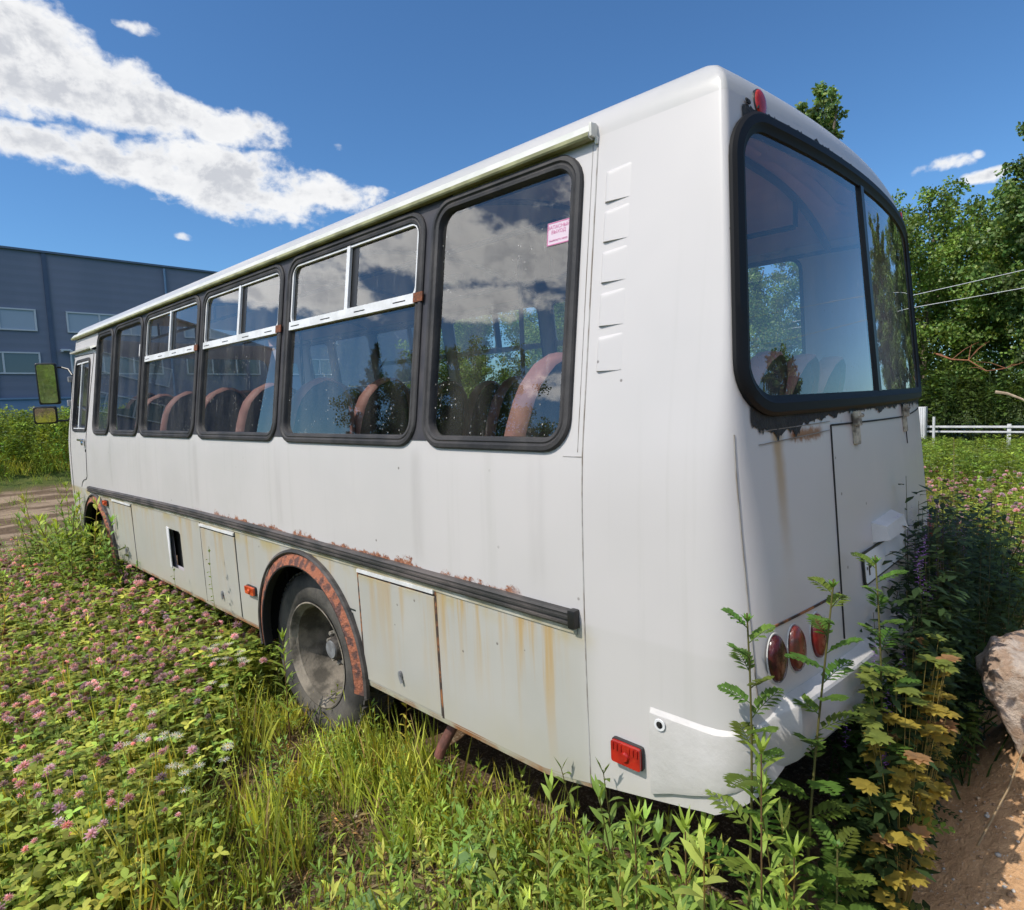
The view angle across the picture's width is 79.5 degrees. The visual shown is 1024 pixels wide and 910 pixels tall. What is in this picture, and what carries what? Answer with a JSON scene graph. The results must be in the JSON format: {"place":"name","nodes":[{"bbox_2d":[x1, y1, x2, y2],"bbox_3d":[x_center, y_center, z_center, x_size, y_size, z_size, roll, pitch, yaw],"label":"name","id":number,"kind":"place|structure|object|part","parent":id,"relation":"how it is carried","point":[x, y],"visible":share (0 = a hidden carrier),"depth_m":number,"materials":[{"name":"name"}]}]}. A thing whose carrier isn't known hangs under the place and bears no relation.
{"place":"outdoors","nodes":[
{"label":"outdoors","id":0,"kind":"place"},
{"bbox_2d":[0,545,743,909],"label":"grass","id":1,"kind":"structure","parent":0,"point":[274,823],"depth_m":2.62,"materials":[{"name":"green plant"}]},
{"bbox_2d":[0,389,1023,909],"bbox_3d":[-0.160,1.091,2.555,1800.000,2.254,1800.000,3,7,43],"label":"ground","id":2,"kind":"structure","parent":0,"point":[972,873],"depth_m":2.64,"materials":[{"name":"beige soil"}]},
{"bbox_2d":[0,812,9,894],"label":"grass clump","id":3,"kind":"object","parent":2,"relation":"on","point":[4,850],"visible":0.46,"depth_m":2.30,"materials":[{"name":"green plant"}]},
{"bbox_2d":[0,711,84,770],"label":"grass clump","id":4,"kind":"object","parent":2,"relation":"on","point":[26,743],"visible":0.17,"depth_m":3.10,"materials":[{"name":"green plant"}]},
{"bbox_2d":[0,401,126,538],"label":"tall weeds","id":5,"kind":"object","parent":2,"relation":"on","point":[27,435],"visible":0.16,"depth_m":18.05,"materials":[{"name":"green plant"}]},
{"bbox_2d":[61,481,75,549],"bbox_3d":[-4.745,0.861,6.647,0.205,1.177,0.220,3,7,43],"label":"willowherb","id":6,"kind":"object","parent":2,"relation":"on","point":[65,483],"visible":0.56,"depth_m":6.61,"materials":[{"name":"green plant"}]},
{"bbox_2d":[76,491,84,552],"bbox_3d":[-4.527,0.908,6.524,0.210,1.080,0.231,3,7,43],"label":"willowherb","id":7,"kind":"object","parent":2,"relation":"on","point":[79,492],"visible":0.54,"depth_m":6.48,"materials":[{"name":"green plant"}]},
{"bbox_2d":[101,514,115,583],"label":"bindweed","id":8,"kind":"object","parent":2,"relation":"on","point":[105,544],"visible":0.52,"depth_m":5.70,"materials":[{"name":"green plant"}]},
{"bbox_2d":[64,781,209,908],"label":"grass clump","id":9,"kind":"object","parent":2,"relation":"on","point":[126,828],"visible":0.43,"depth_m":2.34,"materials":[{"name":"green plant"}]},
{"bbox_2d":[0,532,287,909],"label":"clover","id":10,"kind":"object","parent":2,"relation":"on","point":[185,663],"visible":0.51,"depth_m":3.30,"materials":[{"name":"green plant"}]},
{"bbox_2d":[122,709,182,785],"bbox_3d":[-1.677,1.460,2.915,0.238,0.417,0.274,-3,5,-9],"label":"daisy","id":11,"kind":"object","parent":2,"relation":"on","point":[162,738],"visible":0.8,"depth_m":2.89,"materials":[{"name":"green plant"}]},
{"bbox_2d":[170,568,185,628],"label":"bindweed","id":12,"kind":"object","parent":2,"relation":"on","point":[177,596],"visible":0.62,"depth_m":4.50,"materials":[{"name":"green plant"}]},
{"bbox_2d":[161,866,206,909],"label":"willowherb","id":13,"kind":"object","parent":2,"relation":"on","point":[179,903],"visible":1,"depth_m":1.89,"materials":[{"name":"green plant"}]},
{"bbox_2d":[167,742,236,832],"bbox_3d":[-1.340,1.480,2.672,0.280,0.384,0.228,-5,6,-25],"label":"daisy","id":14,"kind":"object","parent":2,"relation":"on","point":[188,782],"visible":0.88,"depth_m":2.68,"materials":[{"name":"green plant"}]},
{"bbox_2d":[0,245,413,427],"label":"industrial building","id":15,"kind":"structure","parent":2,"relation":"on","point":[52,304],"depth_m":38.98,"materials":[{"name":"blue metal"}]},
{"bbox_2d":[0,307,37,330],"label":"strip window","id":16,"kind":"structure","parent":15,"relation":"in","point":[19,319],"depth_m":35.89,"materials":[{"name":"blue glass"}]},
{"bbox_2d":[0,351,40,373],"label":"strip window","id":17,"kind":"structure","parent":15,"relation":"in","point":[10,362],"depth_m":35.98,"materials":[{"name":"blue glass"}]},
{"bbox_2d":[65,311,160,336],"bbox_3d":[-25.435,-8.357,39.469,0.130,1.280,5.190,3,7,43],"label":"strip window","id":18,"kind":"structure","parent":15,"relation":"in","point":[76,321],"depth_m":38.38,"materials":[{"name":"blue glass"}]},
{"bbox_2d":[70,354,163,373],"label":"strip window","id":19,"kind":"structure","parent":15,"relation":"in","point":[127,365],"depth_m":40.09,"materials":[{"name":"blue glass"}]},
{"bbox_2d":[183,327,257,340],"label":"strip window","id":20,"kind":"structure","parent":15,"relation":"in","point":[213,333],"depth_m":43.99,"materials":[{"name":"blue glass"}]},
{"bbox_2d":[186,359,260,374],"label":"strip window","id":21,"kind":"structure","parent":15,"relation":"in","point":[215,366],"depth_m":44.69,"materials":[{"name":"blue glass"}]},
{"bbox_2d":[292,359,338,374],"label":"strip window","id":22,"kind":"structure","parent":15,"relation":"in","point":[321,366],"depth_m":50.01,"materials":[{"name":"blue glass"}]},
{"bbox_2d":[206,549,218,660],"bbox_3d":[-1.968,1.085,4.064,0.076,0.981,0.144,-7,7,-43],"label":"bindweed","id":23,"kind":"object","parent":2,"relation":"on","point":[209,550],"visible":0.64,"depth_m":4.02,"materials":[{"name":"green plant"}]},
{"bbox_2d":[207,636,239,705],"bbox_3d":[-1.781,1.362,3.770,0.280,0.492,0.183,3,7,43],"label":"daisy","id":24,"kind":"object","parent":2,"relation":"on","point":[222,664],"visible":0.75,"depth_m":3.74,"materials":[{"name":"green plant"}]},
{"bbox_2d":[172,675,283,785],"bbox_3d":[-1.426,1.408,3.261,0.437,0.479,0.577,-2,5,4],"label":"grass clump","id":25,"kind":"object","parent":2,"relation":"on","point":[263,742],"visible":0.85,"depth_m":3.29,"materials":[{"name":"green plant"}]},
{"bbox_2d":[208,649,249,717],"bbox_3d":[-1.629,1.390,3.590,0.226,0.456,0.273,-4,5,-19],"label":"daisy","id":26,"kind":"object","parent":2,"relation":"on","point":[240,679],"visible":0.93,"depth_m":3.59,"materials":[{"name":"green plant"}]},
{"bbox_2d":[267,628,307,742],"bbox_3d":[-1.254,1.290,3.451,0.220,0.663,0.237,3,7,43],"label":"willowherb","id":27,"kind":"object","parent":2,"relation":"on","point":[282,633],"visible":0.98,"depth_m":3.44,"materials":[{"name":"green plant"}]},
{"bbox_2d":[352,888,417,909],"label":"coltsfoot","id":28,"kind":"object","parent":2,"relation":"on","point":[369,895],"visible":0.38,"depth_m":2.10,"materials":[{"name":"green plant"}]},
{"bbox_2d":[345,724,448,832],"bbox_3d":[-0.509,1.476,2.820,0.496,0.307,0.530,3,7,43],"label":"grass clump","id":29,"kind":"object","parent":2,"relation":"on","point":[383,813],"visible":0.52,"depth_m":2.76,"materials":[{"name":"green plant"}]},
{"bbox_2d":[0,493,815,909],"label":"weeds","id":30,"kind":"object","parent":2,"relation":"on","point":[620,893],"visible":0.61,"depth_m":2.18,"materials":[{"name":"green plant"}]},
{"bbox_2d":[395,312,517,398],"bbox_3d":[-2.778,-5.045,31.167,5.612,7.498,5.906,-6,7,-39],"label":"broadleaf tree","id":31,"kind":"object","parent":2,"relation":"on","point":[479,330],"visible":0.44,"depth_m":30.47,"materials":[{"name":"green plant"}]},
{"bbox_2d":[379,762,534,893],"bbox_3d":[-0.197,1.456,2.469,0.463,0.373,0.707,3,7,43],"label":"grass clump","id":32,"kind":"object","parent":2,"relation":"on","point":[451,829],"visible":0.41,"depth_m":2.47,"materials":[{"name":"green plant"}]},
{"bbox_2d":[452,841,498,906],"bbox_3d":[-0.132,1.559,2.223,0.173,0.261,0.106,0,5,22],"label":"coltsfoot","id":33,"kind":"object","parent":2,"relation":"on","point":[463,856],"visible":0.52,"depth_m":2.21,"materials":[{"name":"green plant"}]},
{"bbox_2d":[33,65,936,814],"bbox_3d":[-1.391,0.003,5.071,8.012,2.985,2.770,3,7,43],"label":"bus","id":34,"kind":"object","parent":2,"relation":"on","point":[549,559],"visible":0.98,"depth_m":2.34,"materials":[{"name":"white paint"}]},
{"bbox_3d":[-4.514,-0.313,6.474,0.827,1.494,0.164,3,7,43],"label":"driver door","id":35,"kind":"part","parent":34,"relation":"part of","materials":[{"name":"white metal"}]},
{"bbox_3d":[-3.912,-0.693,5.899,0.560,0.995,0.161,3,7,43],"label":"side window","id":36,"kind":"part","parent":34,"relation":"part of","materials":[{"name":"black rubber"}]},
{"bbox_3d":[-3.383,-0.675,5.404,0.820,1.007,0.163,3,7,43],"label":"side window","id":37,"kind":"part","parent":34,"relation":"part of","materials":[{"name":"black rubber"}]},
{"bbox_3d":[-2.613,-0.640,4.683,1.210,1.007,0.163,3,7,43],"label":"side window","id":38,"kind":"part","parent":34,"relation":"part of","materials":[{"name":"black rubber"}]},
{"bbox_3d":[-1.715,-0.600,3.843,1.190,1.007,0.163,3,7,43],"label":"side window","id":39,"kind":"part","parent":34,"relation":"part of","materials":[{"name":"black rubber"}]},
{"bbox_3d":[-2.308,-0.907,7.602,0.560,0.995,0.161,3,7,43],"label":"side window","id":40,"kind":"part","parent":34,"relation":"part of","materials":[{"name":"black rubber"}]},
{"bbox_3d":[-0.814,-0.559,3.000,1.220,1.007,0.163,3,7,43],"label":"side window","id":41,"kind":"part","parent":34,"relation":"part of","materials":[{"name":"black rubber"}]},
{"bbox_3d":[-1.780,-0.889,7.106,0.820,1.007,0.163,3,7,43],"label":"side window","id":42,"kind":"part","parent":34,"relation":"part of","materials":[{"name":"black rubber"}]},
{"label":"side window","id":43,"kind":"part","parent":34,"relation":"part of","materials":[{"name":"black rubber"}]},
{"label":"side window","id":44,"kind":"part","parent":34,"relation":"part of","materials":[{"name":"black rubber"}]},
{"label":"side window","id":45,"kind":"part","parent":34,"relation":"part of","materials":[{"name":"black rubber"}]},
{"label":"side window","id":46,"kind":"part","parent":34,"relation":"part of","materials":[{"name":"black rubber"}]},
{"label":"side window","id":47,"kind":"part","parent":34,"relation":"part of","materials":[{"name":"black rubber"}]},
{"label":"rear window","id":48,"kind":"part","parent":34,"relation":"part of","materials":[{"name":"black rubber"}]},
{"bbox_2d":[490,301,564,375],"bbox_3d":[2.745,-5.085,30.533,7.206,8.355,7.304,-4,5,-19],"label":"broadleaf tree","id":49,"kind":"object","parent":2,"relation":"on","point":[531,333],"visible":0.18,"depth_m":29.71,"materials":[{"name":"green plant"}]},
{"bbox_2d":[568,831,614,909],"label":"willowherb","id":50,"kind":"object","parent":2,"relation":"on","point":[587,850],"visible":0.92,"depth_m":1.84,"materials":[{"name":"green plant"}]},
{"bbox_2d":[611,798,663,909],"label":"willowherb","id":51,"kind":"object","parent":2,"relation":"on","point":[633,817],"visible":0.81,"depth_m":1.80,"materials":[{"name":"green plant"}]},
{"bbox_2d":[661,805,706,909],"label":"willowherb","id":52,"kind":"object","parent":2,"relation":"on","point":[682,866],"visible":0.63,"depth_m":1.67,"materials":[{"name":"green plant"}]},
{"bbox_2d":[652,855,755,909],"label":"grass clump","id":53,"kind":"object","parent":2,"relation":"on","point":[660,895],"visible":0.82,"depth_m":1.64,"materials":[{"name":"green plant"}]},
{"bbox_2d":[692,607,788,909],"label":"tansy","id":54,"kind":"object","parent":2,"relation":"on","point":[731,862],"visible":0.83,"depth_m":1.64,"materials":[{"name":"green plant"}]},
{"bbox_2d":[465,368,1023,608],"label":"meadow","id":55,"kind":"structure","parent":2,"relation":"on","point":[998,471],"depth_m":11.54,"materials":[{"name":"green plant"}]},
{"bbox_2d":[995,390,1023,400],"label":"dead branch","id":56,"kind":"object","parent":55,"relation":"on","point":[1005,393],"visible":1,"depth_m":16.37,"materials":[{"name":"brown wood"}]},
{"bbox_2d":[729,727,789,909],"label":"willowherb","id":57,"kind":"object","parent":2,"relation":"on","point":[761,746],"visible":0.96,"depth_m":1.57,"materials":[{"name":"green plant"}]},
{"bbox_2d":[748,261,801,361],"bbox_3d":[10.582,-4.508,24.326,6.613,7.667,6.702,3,7,43],"label":"broadleaf tree","id":58,"kind":"object","parent":2,"relation":"on","point":[762,317],"visible":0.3,"depth_m":23.61,"materials":[{"name":"green plant"}]},
{"bbox_2d":[775,831,818,909],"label":"willowherb","id":59,"kind":"object","parent":2,"relation":"on","point":[795,850],"visible":0.9,"depth_m":1.59,"materials":[{"name":"green plant"}]},
{"bbox_2d":[742,575,868,909],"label":"tansy","id":60,"kind":"object","parent":2,"relation":"on","point":[817,742],"visible":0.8,"depth_m":1.71,"materials":[{"name":"green plant"}]},
{"bbox_2d":[784,80,849,353],"bbox_3d":[14.819,-9.700,30.081,3.314,16.688,4.315,0,5,20],"label":"tall tree","id":61,"kind":"object","parent":2,"relation":"on","point":[828,115],"visible":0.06,"depth_m":29.09,"materials":[{"name":"green plant"}]},
{"bbox_2d":[796,818,877,909],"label":"tansy","id":62,"kind":"object","parent":2,"relation":"on","point":[837,867],"visible":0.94,"depth_m":1.65,"materials":[{"name":"green plant"}]},
{"bbox_2d":[801,780,928,909],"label":"tansy","id":63,"kind":"object","parent":2,"relation":"on","point":[912,904],"visible":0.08,"depth_m":1.88,"materials":[{"name":"green plant"}]},
{"bbox_2d":[818,552,954,862],"bbox_3d":[1.177,0.975,1.935,0.357,1.321,0.273,-4,6,-22],"label":"tansy","id":64,"kind":"object","parent":2,"relation":"on","point":[879,669],"visible":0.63,"depth_m":1.92,"materials":[{"name":"green plant"}]},
{"bbox_2d":[847,633,964,909],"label":"yellowing columbine","id":65,"kind":"object","parent":2,"relation":"on","point":[899,780],"visible":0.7,"depth_m":1.85,"materials":[{"name":"yellow plant"}]},
{"bbox_2d":[801,466,1023,909],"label":"vetch thicket","id":66,"kind":"object","parent":2,"relation":"on","point":[947,609],"visible":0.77,"depth_m":2.26,"materials":[{"name":"green plant"}]},
{"bbox_2d":[811,509,1023,799],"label":"undergrowth","id":67,"kind":"object","parent":2,"relation":"on","point":[1013,559],"visible":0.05,"depth_m":3.11,"materials":[{"name":"green plant"}]},
{"bbox_2d":[932,417,934,444],"bbox_3d":[11.997,-0.637,17.511,0.065,0.900,0.065,0,5,21],"label":"white stake","id":68,"kind":"object","parent":2,"relation":"on","point":[933,427],"visible":0.77,"depth_m":17.48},
{"bbox_2d":[891,174,1020,430],"bbox_3d":[15.430,-5.527,23.901,8.249,9.436,8.139,-4,5,-14],"label":"broadleaf tree","id":69,"kind":"object","parent":2,"relation":"on","point":[933,272],"visible":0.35,"depth_m":21.41,"materials":[{"name":"green plant"}]},
{"bbox_2d":[909,178,1023,429],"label":"broadleaf tree","id":70,"kind":"object","parent":2,"relation":"on","point":[993,328],"visible":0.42,"depth_m":21.38,"materials":[{"name":"green plant"}]},
{"bbox_2d":[927,424,1023,444],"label":"white fence","id":71,"kind":"object","parent":2,"relation":"on","point":[1009,427],"visible":0.1,"depth_m":16.95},
{"bbox_2d":[919,407,927,438],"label":"white pillar","id":72,"kind":"structure","parent":71,"relation":"attached to","point":[923,413],"depth_m":17.71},
{"bbox_2d":[953,121,1023,395],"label":"tall tree","id":73,"kind":"object","parent":2,"relation":"on","point":[1010,204],"visible":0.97,"depth_m":19.54,"materials":[{"name":"green plant"}]},
{"bbox_2d":[935,342,1022,370],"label":"dead branch","id":74,"kind":"object","parent":73,"relation":"attached to","point":[941,355],"visible":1,"depth_m":18.47,"materials":[{"name":"brown wood"}]},
{"bbox_2d":[974,630,1023,756],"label":"rock","id":75,"kind":"object","parent":2,"relation":"on","point":[999,661],"visible":0.99,"depth_m":2.46,"materials":[{"name":"beige stone"}]},
{"bbox_2d":[976,712,1023,846],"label":"dry stalk","id":76,"kind":"object","parent":2,"relation":"on","point":[994,813],"visible":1,"depth_m":2.12,"materials":[{"name":"brown plant"}]},
{"bbox_2d":[0,0,1023,383],"label":"sky","id":77,"kind":"structure","parent":0,"point":[210,135],"materials":[{"name":"blue"}]},
{"bbox_2d":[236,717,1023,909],"bbox_3d":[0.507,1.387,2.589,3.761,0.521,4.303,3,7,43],"label":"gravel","id":78,"kind":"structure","parent":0,"point":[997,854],"depth_m":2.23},
{"bbox_2d":[351,288,1021,386],"bbox_3d":[8.383,-5.942,24.522,68.001,4.112,0.017,3,7,43],"label":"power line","id":79,"kind":"object","parent":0,"point":[914,307],"visible":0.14,"depth_m":19.48,"materials":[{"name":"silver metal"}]},
{"bbox_2d":[766,270,1022,327],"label":"power line","id":80,"kind":"object","parent":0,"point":[943,288],"visible":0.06,"depth_m":19.27,"materials":[{"name":"silver metal"}]}
]}

